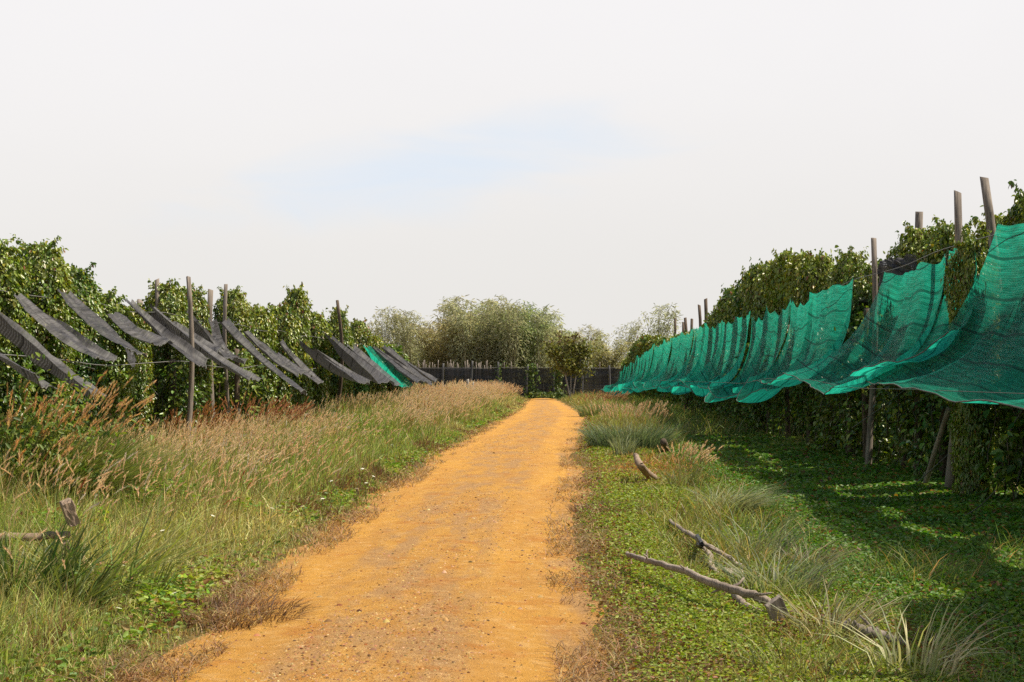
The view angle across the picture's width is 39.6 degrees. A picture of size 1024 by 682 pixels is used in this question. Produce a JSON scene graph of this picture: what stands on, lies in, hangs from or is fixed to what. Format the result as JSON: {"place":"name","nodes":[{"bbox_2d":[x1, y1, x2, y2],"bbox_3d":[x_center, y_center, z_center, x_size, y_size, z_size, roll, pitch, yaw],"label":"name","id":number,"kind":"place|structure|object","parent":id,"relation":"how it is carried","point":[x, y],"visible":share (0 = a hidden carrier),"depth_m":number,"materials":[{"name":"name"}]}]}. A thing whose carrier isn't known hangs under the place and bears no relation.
{"place":"outdoors","nodes":[
{"label":"outdoors","id":0,"kind":"place"},
{"bbox_2d":[4,354,315,369],"bbox_3d":[-5.308,0.405,24.236,0.012,0.110,22.000,0,-1,2],"label":"wire","id":1,"kind":"object","parent":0,"point":[135,363],"visible":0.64,"depth_m":20.25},
{"bbox_2d":[0,312,105,397],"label":"shade net","id":2,"kind":"object","parent":1,"relation":"hanging from","point":[26,343],"visible":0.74,"depth_m":15.38,"materials":[{"name":"fabric"}]},
{"bbox_2d":[14,293,116,362],"bbox_3d":[-5.670,-0.161,18.067,1.099,0.876,0.747,0,-1,2],"label":"shade net","id":3,"kind":"object","parent":1,"relation":"hanging from","point":[65,333],"visible":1,"depth_m":17.93,"materials":[{"name":"fabric"}]},
{"bbox_2d":[57,289,146,357],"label":"shade net","id":4,"kind":"object","parent":1,"relation":"hanging from","point":[91,318],"visible":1,"depth_m":19.53,"materials":[{"name":"fabric"}]},
{"bbox_2d":[106,312,173,346],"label":"shade net","id":5,"kind":"object","parent":1,"relation":"hanging from","point":[125,324],"visible":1,"depth_m":21.58,"materials":[{"name":"fabric"}]},
{"bbox_2d":[123,298,208,369],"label":"shade net","id":6,"kind":"object","parent":1,"relation":"hanging from","point":[189,351],"visible":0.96,"depth_m":22.74,"materials":[{"name":"fabric"}]},
{"bbox_2d":[219,318,306,395],"bbox_3d":[-5.055,0.322,29.163,1.703,1.625,1.110,0,-1,2],"label":"shade net","id":7,"kind":"object","parent":1,"relation":"hanging from","point":[228,325],"visible":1,"depth_m":29.06,"materials":[{"name":"fabric"}]},
{"bbox_2d":[120,398,615,681],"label":"path","id":8,"kind":"structure","parent":0,"point":[461,578],"depth_m":11.01,"materials":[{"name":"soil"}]},
{"bbox_2d":[59,422,673,681],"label":"dry grass litter","id":9,"kind":"object","parent":8,"relation":"on","point":[562,462],"visible":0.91,"depth_m":10.29,"materials":[{"name":"plant"}]},
{"bbox_2d":[0,0,1023,368],"label":"sky","id":10,"kind":"structure","parent":0,"point":[600,162],"materials":[{"name":"white"}]},
{"bbox_2d":[30,380,1014,681],"bbox_3d":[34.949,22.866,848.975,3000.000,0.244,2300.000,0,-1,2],"label":"ground","id":11,"kind":"structure","parent":0,"point":[606,612],"depth_m":10.13,"materials":[{"name":"soil"}]},
{"bbox_2d":[0,233,35,451],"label":"pepper vine","id":12,"kind":"object","parent":11,"relation":"on","point":[12,265],"visible":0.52,"depth_m":18.33,"materials":[{"name":"green plant"}]},
{"bbox_2d":[0,235,80,444],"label":"pepper vine","id":13,"kind":"object","parent":11,"relation":"on","point":[47,265],"visible":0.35,"depth_m":19.80,"materials":[{"name":"green plant"}]},
{"bbox_2d":[0,394,130,512],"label":"grass tuft","id":14,"kind":"object","parent":11,"relation":"on","point":[50,416],"visible":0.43,"depth_m":13.77,"materials":[{"name":"plant"}]},
{"bbox_2d":[0,509,146,600],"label":"grass tuft","id":15,"kind":"object","parent":11,"relation":"on","point":[51,557],"visible":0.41,"depth_m":9.65,"materials":[{"name":"plant"}]},
{"bbox_2d":[43,262,110,441],"bbox_3d":[-6.582,0.572,21.400,1.012,3.558,1.100,0,-1,-1],"label":"pepper vine","id":16,"kind":"object","parent":11,"relation":"on","point":[85,285],"visible":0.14,"depth_m":21.25,"materials":[{"name":"green plant"}]},
{"bbox_2d":[0,352,158,505],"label":"leafy bush","id":17,"kind":"object","parent":11,"relation":"on","point":[23,427],"visible":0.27,"depth_m":14.10,"materials":[{"name":"green plant"}]},
{"bbox_2d":[0,543,180,612],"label":"grass tuft","id":18,"kind":"object","parent":11,"relation":"on","point":[96,587],"visible":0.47,"depth_m":9.33,"materials":[{"name":"plant"}]},
{"bbox_2d":[81,286,141,443],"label":"pepper vine","id":19,"kind":"object","parent":11,"relation":"on","point":[122,374],"visible":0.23,"depth_m":22.31,"materials":[{"name":"green plant"}]},
{"bbox_2d":[0,371,234,502],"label":"grass tuft","id":20,"kind":"object","parent":11,"relation":"on","point":[118,452],"visible":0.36,"depth_m":14.45,"materials":[{"name":"plant"}]},
{"bbox_2d":[110,300,156,445],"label":"pepper vine","id":21,"kind":"object","parent":11,"relation":"on","point":[143,378],"visible":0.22,"depth_m":23.74,"materials":[{"name":"green plant"}]},
{"bbox_2d":[0,493,273,601],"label":"grass tuft","id":22,"kind":"object","parent":11,"relation":"on","point":[156,563],"visible":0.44,"depth_m":10.25,"materials":[{"name":"plant"}]},
{"bbox_2d":[140,278,188,437],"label":"pepper vine","id":23,"kind":"object","parent":11,"relation":"on","point":[172,295],"visible":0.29,"depth_m":26.08,"materials":[{"name":"green plant"}]},
{"bbox_2d":[150,355,210,437],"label":"pepper vine","id":24,"kind":"object","parent":11,"relation":"on","point":[172,396],"visible":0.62,"depth_m":25.42,"materials":[{"name":"green plant"}]},
{"bbox_2d":[184,276,193,442],"bbox_3d":[-5.225,0.691,22.892,0.118,3.478,0.260,-1,-2,44],"label":"wooden post","id":25,"kind":"object","parent":11,"relation":"on","point":[191,363],"visible":0.6,"depth_m":22.92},
{"bbox_2d":[168,283,213,430],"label":"pepper vine","id":26,"kind":"object","parent":11,"relation":"on","point":[201,309],"visible":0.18,"depth_m":27.98,"materials":[{"name":"green plant"}]},
{"bbox_2d":[207,289,214,426],"bbox_3d":[-6.027,0.758,28.475,0.234,3.608,0.155,-1,-2,36],"label":"wooden post","id":27,"kind":"object","parent":11,"relation":"on","point":[210,298],"visible":0.34,"depth_m":28.51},
{"bbox_2d":[0,290,358,344],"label":"wire","id":28,"kind":"object","parent":27,"relation":"attached to","point":[153,312],"visible":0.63,"depth_m":24.46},
{"bbox_2d":[150,304,261,381],"bbox_3d":[-5.277,0.038,24.547,1.733,1.336,1.015,0,-1,2],"label":"shade net","id":29,"kind":"object","parent":28,"relation":"hanging from","point":[216,358],"visible":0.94,"depth_m":24.38,"materials":[{"name":"fabric"}]},
{"bbox_2d":[324,332,390,383],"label":"shade net","id":30,"kind":"object","parent":28,"relation":"hanging from","point":[354,362],"visible":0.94,"depth_m":41.54,"materials":[{"name":"fabric"}]},
{"bbox_2d":[212,286,255,425],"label":"pepper vine","id":31,"kind":"object","parent":11,"relation":"on","point":[238,313],"visible":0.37,"depth_m":31.62,"materials":[{"name":"green plant"}]},
{"bbox_2d":[146,590,321,629],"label":"grass tuft","id":32,"kind":"object","parent":11,"relation":"on","point":[251,603],"visible":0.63,"depth_m":9.69,"materials":[{"name":"plant"}]},
{"bbox_2d":[201,348,267,429],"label":"pepper vine","id":33,"kind":"object","parent":11,"relation":"on","point":[236,386],"visible":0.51,"depth_m":30.30,"materials":[{"name":"green plant"}]},
{"bbox_2d":[0,412,509,681],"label":"creeping weeds","id":34,"kind":"object","parent":11,"relation":"on","point":[72,675],"visible":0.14,"depth_m":10.25,"materials":[{"name":"green plant"}]},
{"bbox_2d":[0,404,509,644],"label":"broad leaved weeds","id":35,"kind":"object","parent":11,"relation":"on","point":[168,602],"visible":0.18,"depth_m":11.58,"materials":[{"name":"green plant"}]},
{"bbox_2d":[199,392,321,436],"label":"grass tuft","id":36,"kind":"object","parent":11,"relation":"on","point":[279,405],"visible":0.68,"depth_m":27.52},
{"bbox_2d":[247,303,279,418],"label":"pepper vine","id":37,"kind":"object","parent":11,"relation":"on","point":[262,317],"visible":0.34,"depth_m":33.91,"materials":[{"name":"green plant"}]},
{"bbox_2d":[0,381,531,681],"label":"tall grass","id":38,"kind":"structure","parent":11,"relation":"on","point":[39,625],"depth_m":13.20,"materials":[{"name":"plant"}]},
{"bbox_2d":[0,378,522,567],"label":"grass plumes","id":39,"kind":"object","parent":38,"relation":"on","point":[453,389],"depth_m":20.33,"materials":[{"name":"plant"}]},
{"bbox_2d":[265,300,300,423],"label":"pepper vine","id":40,"kind":"object","parent":11,"relation":"on","point":[283,315],"visible":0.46,"depth_m":36.22,"materials":[{"name":"green plant"}]},
{"bbox_2d":[296,338,366,383],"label":"shade net","id":41,"kind":"object","parent":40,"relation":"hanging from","point":[327,364],"visible":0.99,"depth_m":36.49,"materials":[{"name":"fabric"}]},
{"bbox_2d":[281,282,313,416],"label":"pepper vine","id":42,"kind":"object","parent":11,"relation":"on","point":[297,299],"visible":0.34,"depth_m":38.96,"materials":[{"name":"green plant"}]},
{"bbox_2d":[301,308,332,412],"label":"pepper vine","id":43,"kind":"object","parent":11,"relation":"on","point":[319,326],"visible":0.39,"depth_m":41.76,"materials":[{"name":"green plant"}]},
{"bbox_2d":[325,305,354,406],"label":"pepper vine","id":44,"kind":"object","parent":11,"relation":"on","point":[334,379],"visible":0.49,"depth_m":45.84,"materials":[{"name":"green plant"}]},
{"bbox_2d":[347,317,372,405],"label":"pepper vine","id":45,"kind":"object","parent":11,"relation":"on","point":[359,329],"visible":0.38,"depth_m":49.83,"materials":[{"name":"green plant"}]},
{"bbox_2d":[369,306,404,348],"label":"bamboo","id":46,"kind":"object","parent":11,"relation":"on","point":[387,331],"visible":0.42,"depth_m":124.23,"materials":[{"name":"green plant"}]},
{"bbox_2d":[389,309,428,367],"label":"tree","id":47,"kind":"object","parent":11,"relation":"on","point":[407,348],"visible":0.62,"depth_m":125.03,"materials":[{"name":"green plant"}]},
{"bbox_2d":[405,314,471,384],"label":"tree","id":48,"kind":"object","parent":11,"relation":"on","point":[432,349],"visible":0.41,"depth_m":127.72,"materials":[{"name":"green plant"}]},
{"bbox_2d":[427,311,493,368],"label":"tree","id":49,"kind":"object","parent":11,"relation":"on","point":[442,329],"visible":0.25,"depth_m":125.34,"materials":[{"name":"green plant"}]},
{"bbox_2d":[439,296,491,368],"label":"bamboo","id":50,"kind":"object","parent":11,"relation":"on","point":[464,358],"visible":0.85,"depth_m":123.85,"materials":[{"name":"green plant"}]},
{"bbox_2d":[471,299,513,368],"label":"bamboo","id":51,"kind":"object","parent":11,"relation":"on","point":[489,355],"visible":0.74,"depth_m":123.58,"materials":[{"name":"green plant"}]},
{"bbox_2d":[486,296,533,368],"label":"bamboo","id":52,"kind":"object","parent":11,"relation":"on","point":[510,347],"visible":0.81,"depth_m":122.55,"materials":[{"name":"green plant"}]},
{"bbox_2d":[406,361,620,397],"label":"net fence","id":53,"kind":"object","parent":11,"relation":"on","point":[597,381],"visible":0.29,"depth_m":107.00,"materials":[{"name":"fabric"}]},
{"bbox_2d":[476,299,556,376],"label":"bamboo","id":54,"kind":"object","parent":11,"relation":"on","point":[540,325],"visible":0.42,"depth_m":124.07,"materials":[{"name":"green plant"}]},
{"bbox_2d":[524,305,559,368],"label":"bamboo","id":55,"kind":"object","parent":11,"relation":"on","point":[540,340],"visible":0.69,"depth_m":124.12,"materials":[{"name":"green plant"}]},
{"bbox_2d":[536,325,607,396],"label":"young tree","id":56,"kind":"object","parent":11,"relation":"on","point":[574,361],"visible":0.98,"depth_m":99.73,"materials":[{"name":"green plant"}]},
{"bbox_2d":[588,332,631,382],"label":"tree","id":57,"kind":"object","parent":11,"relation":"on","point":[607,359],"visible":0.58,"depth_m":127.18,"materials":[{"name":"green plant"}]},
{"bbox_2d":[553,398,684,449],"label":"grass tuft","id":58,"kind":"object","parent":11,"relation":"on","point":[599,438],"visible":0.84,"depth_m":31.49,"materials":[{"name":"plant"}]},
{"bbox_2d":[637,302,681,337],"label":"tree","id":59,"kind":"object","parent":11,"relation":"on","point":[661,326],"visible":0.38,"depth_m":148.99,"materials":[{"name":"green plant"}]},
{"bbox_2d":[653,440,723,486],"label":"grass tuft","id":60,"kind":"object","parent":11,"relation":"on","point":[707,453],"visible":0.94,"depth_m":20.46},
{"bbox_2d":[664,478,805,513],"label":"grass tuft","id":61,"kind":"object","parent":11,"relation":"on","point":[754,503],"visible":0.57,"depth_m":16.84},
{"bbox_2d":[740,257,769,427],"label":"pepper vine","id":62,"kind":"object","parent":11,"relation":"on","point":[756,270],"visible":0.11,"depth_m":42.10,"materials":[{"name":"green plant"}]},
{"bbox_2d":[750,259,783,429],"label":"pepper vine","id":63,"kind":"object","parent":11,"relation":"on","point":[760,308],"visible":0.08,"depth_m":40.31,"materials":[{"name":"green plant"}]},
{"bbox_2d":[695,505,846,556],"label":"grass tuft","id":64,"kind":"object","parent":11,"relation":"on","point":[770,542],"visible":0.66,"depth_m":12.79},
{"bbox_2d":[763,247,798,432],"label":"pepper vine","id":65,"kind":"object","parent":11,"relation":"on","point":[776,272],"visible":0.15,"depth_m":38.40,"materials":[{"name":"green plant"}]},
{"bbox_2d":[769,325,800,437],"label":"pepper vine","id":66,"kind":"object","parent":11,"relation":"on","point":[785,406],"visible":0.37,"depth_m":35.40,"materials":[{"name":"green plant"}]},
{"bbox_2d":[690,537,884,599],"bbox_3d":[2.019,1.675,10.571,1.707,0.426,1.645,0,-1,2],"label":"grass tuft","id":67,"kind":"object","parent":11,"relation":"on","point":[808,578],"visible":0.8,"depth_m":10.52,"materials":[{"name":"plant"}]},
{"bbox_2d":[568,414,1023,681],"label":"creeping ground cover","id":68,"kind":"object","parent":11,"relation":"on","point":[832,474],"visible":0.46,"depth_m":12.41,"materials":[{"name":"green plant"}]},
{"bbox_2d":[625,549,771,603],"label":"dead branch","id":69,"kind":"object","parent":68,"relation":"on","point":[736,589],"visible":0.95,"depth_m":9.74,"materials":[{"name":"grey wood"}]},
{"bbox_2d":[780,249,817,435],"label":"pepper vine","id":70,"kind":"object","parent":11,"relation":"on","point":[791,288],"visible":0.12,"depth_m":36.34,"materials":[{"name":"green plant"}]},
{"bbox_2d":[718,611,880,676],"bbox_3d":[1.627,1.640,7.668,1.070,0.342,0.980,-1,-2,26],"label":"grass tuft","id":71,"kind":"object","parent":11,"relation":"on","point":[787,663],"visible":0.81,"depth_m":7.58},
{"bbox_2d":[791,382,829,445],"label":"pepper vine","id":72,"kind":"object","parent":11,"relation":"on","point":[805,388],"visible":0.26,"depth_m":31.70,"materials":[{"name":"green plant"}]},
{"bbox_2d":[795,245,838,440],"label":"pepper vine","id":73,"kind":"object","parent":11,"relation":"on","point":[819,265],"visible":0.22,"depth_m":34.14,"materials":[{"name":"green plant"}]},
{"bbox_2d":[743,575,930,640],"bbox_3d":[1.990,1.642,8.774,1.364,0.426,1.334,0,-1,2],"label":"grass tuft","id":74,"kind":"object","parent":11,"relation":"on","point":[829,623],"visible":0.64,"depth_m":8.73,"materials":[{"name":"plant"}]},
{"bbox_2d":[809,348,869,455],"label":"pepper vine","id":75,"kind":"object","parent":11,"relation":"on","point":[833,398],"visible":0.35,"depth_m":28.34,"materials":[{"name":"green plant"}]},
{"bbox_2d":[827,245,868,444],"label":"pepper vine","id":76,"kind":"object","parent":11,"relation":"on","point":[836,271],"visible":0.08,"depth_m":32.05,"materials":[{"name":"green plant"}]},
{"bbox_2d":[838,257,881,448],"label":"pepper vine","id":77,"kind":"object","parent":11,"relation":"on","point":[858,271],"visible":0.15,"depth_m":29.84,"materials":[{"name":"green plant"}]},
{"bbox_2d":[834,303,896,460],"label":"pepper vine","id":78,"kind":"object","parent":11,"relation":"on","point":[863,415],"visible":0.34,"depth_m":26.50,"materials":[{"name":"green plant"}]},
{"bbox_2d":[865,238,877,464],"bbox_3d":[6.355,0.376,25.190,0.314,4.430,0.192,1,-2,-25],"label":"wooden post","id":79,"kind":"object","parent":11,"relation":"on","point":[869,437],"visible":0.52,"depth_m":25.17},
{"bbox_2d":[842,235,993,284],"bbox_3d":[6.127,-1.331,18.803,0.012,0.069,20.000,0,-1,2],"label":"wire","id":80,"kind":"object","parent":79,"relation":"attached to","point":[918,259],"visible":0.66,"depth_m":21.84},
{"bbox_2d":[849,248,976,375],"bbox_3d":[5.659,-0.396,19.238,1.070,1.753,3.081,0,-1,-12],"label":"shade net","id":81,"kind":"object","parent":80,"relation":"hanging from","point":[930,347],"visible":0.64,"depth_m":19.33,"materials":[{"name":"fabric"}]},
{"bbox_2d":[866,223,1023,409],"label":"shade net","id":82,"kind":"object","parent":80,"relation":"hanging from","point":[983,351],"visible":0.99,"depth_m":16.82,"materials":[{"name":"fabric"}]},
{"bbox_2d":[868,385,914,467],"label":"pepper vine","id":83,"kind":"object","parent":11,"relation":"on","point":[901,449],"visible":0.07,"depth_m":24.42,"materials":[{"name":"green plant"}]},
{"bbox_2d":[802,592,1018,678],"bbox_3d":[2.126,1.589,7.676,1.451,0.496,1.450,0,-1,2],"label":"grass tuft","id":84,"kind":"object","parent":11,"relation":"on","point":[934,658],"visible":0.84,"depth_m":7.61,"materials":[{"name":"plant"}]},
{"bbox_2d":[883,220,939,463],"bbox_3d":[7.386,0.222,25.820,1.117,4.819,1.232,1,-2,-25],"label":"pepper vine","id":85,"kind":"object","parent":11,"relation":"on","point":[914,241],"visible":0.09,"depth_m":25.68,"materials":[{"name":"green plant"}]},
{"bbox_2d":[882,384,948,469],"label":"pepper vine","id":86,"kind":"object","parent":11,"relation":"on","point":[897,407],"visible":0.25,"depth_m":23.48,"materials":[{"name":"green plant"}]},
{"bbox_2d":[899,389,950,477],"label":"pepper vine","id":87,"kind":"object","parent":11,"relation":"on","point":[940,406],"visible":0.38,"depth_m":22.13,"materials":[{"name":"green plant"}]},
{"bbox_2d":[919,215,977,472],"bbox_3d":[7.326,0.238,23.573,1.239,4.646,1.347,-1,-2,20],"label":"pepper vine","id":88,"kind":"object","parent":11,"relation":"on","point":[942,236],"visible":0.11,"depth_m":23.39,"materials":[{"name":"green plant"}]},
{"bbox_2d":[944,190,962,488],"bbox_3d":[6.222,0.172,19.958,0.208,4.593,0.210,3,-2,-12],"label":"wooden post","id":89,"kind":"object","parent":11,"relation":"on","point":[949,479],"visible":0.29,"depth_m":19.94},
{"bbox_2d":[940,228,996,497],"bbox_3d":[6.081,0.470,18.769,0.675,3.901,0.792,1,-2,-39],"label":"pepper vine","id":90,"kind":"object","parent":11,"relation":"on","point":[969,421],"visible":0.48,"depth_m":18.64,"materials":[{"name":"green plant"}]},
{"bbox_2d":[980,177,995,476],"bbox_3d":[6.988,0.042,20.671,0.298,4.897,0.184,-1,-2,36],"label":"wooden post","id":91,"kind":"object","parent":11,"relation":"on","point":[988,205],"visible":0.23,"depth_m":20.68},
{"bbox_2d":[969,404,1023,499],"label":"pepper vine","id":92,"kind":"object","parent":11,"relation":"on","point":[1005,473],"visible":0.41,"depth_m":18.13,"materials":[{"name":"green plant"}]},
{"bbox_2d":[1001,179,1023,488],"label":"pepper vine","id":93,"kind":"object","parent":11,"relation":"on","point":[1013,217],"visible":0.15,"depth_m":20.01,"materials":[{"name":"green plant"}]},
{"bbox_2d":[558,390,1023,681],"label":"verge grass","id":94,"kind":"structure","parent":0,"point":[693,421],"depth_m":12.76,"materials":[{"name":"plant"}]},
{"bbox_2d":[658,378,1023,393],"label":"wire","id":95,"kind":"object","parent":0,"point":[883,388],"visible":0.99,"depth_m":16.62,"materials":[{"name":"metal"}]},
{"bbox_2d":[655,328,693,391],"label":"shade net","id":96,"kind":"object","parent":95,"relation":"hanging from","point":[684,350],"visible":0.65,"depth_m":56.42,"materials":[{"name":"fabric"}]},
{"bbox_2d":[659,326,703,387],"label":"shade net","id":97,"kind":"object","parent":95,"relation":"hanging from","point":[690,366],"visible":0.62,"depth_m":52.01,"materials":[{"name":"fabric"}]},
{"bbox_2d":[671,321,721,394],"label":"shade net","id":98,"kind":"object","parent":95,"relation":"hanging from","point":[711,341],"visible":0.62,"depth_m":48.31,"materials":[{"name":"fabric"}]},
{"bbox_2d":[678,320,734,396],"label":"shade net","id":99,"kind":"object","parent":95,"relation":"hanging from","point":[712,370],"visible":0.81,"depth_m":44.64,"materials":[{"name":"fabric"}]},
{"bbox_2d":[698,310,750,388],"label":"shade net","id":100,"kind":"object","parent":95,"relation":"hanging from","point":[728,374],"visible":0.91,"depth_m":40.92,"materials":[{"name":"fabric"}]},
{"bbox_2d":[704,311,765,402],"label":"shade net","id":101,"kind":"object","parent":95,"relation":"hanging from","point":[757,328],"visible":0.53,"depth_m":37.66,"materials":[{"name":"fabric"}]},
{"bbox_2d":[708,300,790,397],"bbox_3d":[5.725,0.222,34.609,1.542,2.370,3.836,0,-1,2],"label":"shade net","id":102,"kind":"object","parent":95,"relation":"hanging from","point":[771,341],"visible":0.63,"depth_m":35.63,"materials":[{"name":"fabric"}]},
{"bbox_2d":[736,301,808,402],"bbox_3d":[5.750,0.208,31.501,1.435,2.340,3.257,0,-1,2],"label":"shade net","id":103,"kind":"object","parent":95,"relation":"hanging from","point":[754,392],"visible":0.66,"depth_m":32.06,"materials":[{"name":"fabric"}]},
{"bbox_2d":[753,279,852,386],"bbox_3d":[5.705,-0.116,28.230,1.373,2.052,4.444,0,-1,2],"label":"shade net","id":104,"kind":"object","parent":95,"relation":"hanging from","point":[829,309],"visible":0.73,"depth_m":27.87,"materials":[{"name":"fabric"}]},
{"bbox_2d":[784,255,945,394],"bbox_3d":[5.397,-0.175,22.638,1.702,2.030,6.401,0,-1,2],"label":"shade net","id":105,"kind":"object","parent":95,"relation":"hanging from","point":[897,322],"visible":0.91,"depth_m":22.61,"materials":[{"name":"fabric"}]},
{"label":"pepper vine","id":106,"kind":"object","parent":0,"visible":0},
{"bbox_3d":[10.308,-1.126,23.131,7.300,0.243,3.800,0,-1,2],"label":"cloth roof","id":107,"kind":"object","parent":106,"relation":"on","visible":0},
{"bbox_2d":[877,254,916,287],"bbox_3d":[6.508,-1.137,24.216,0.245,0.632,1.162,0,-1,-18],"label":"bundled cloth","id":108,"kind":"object","parent":107,"relation":"hanging from","point":[888,264],"visible":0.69,"depth_m":24.03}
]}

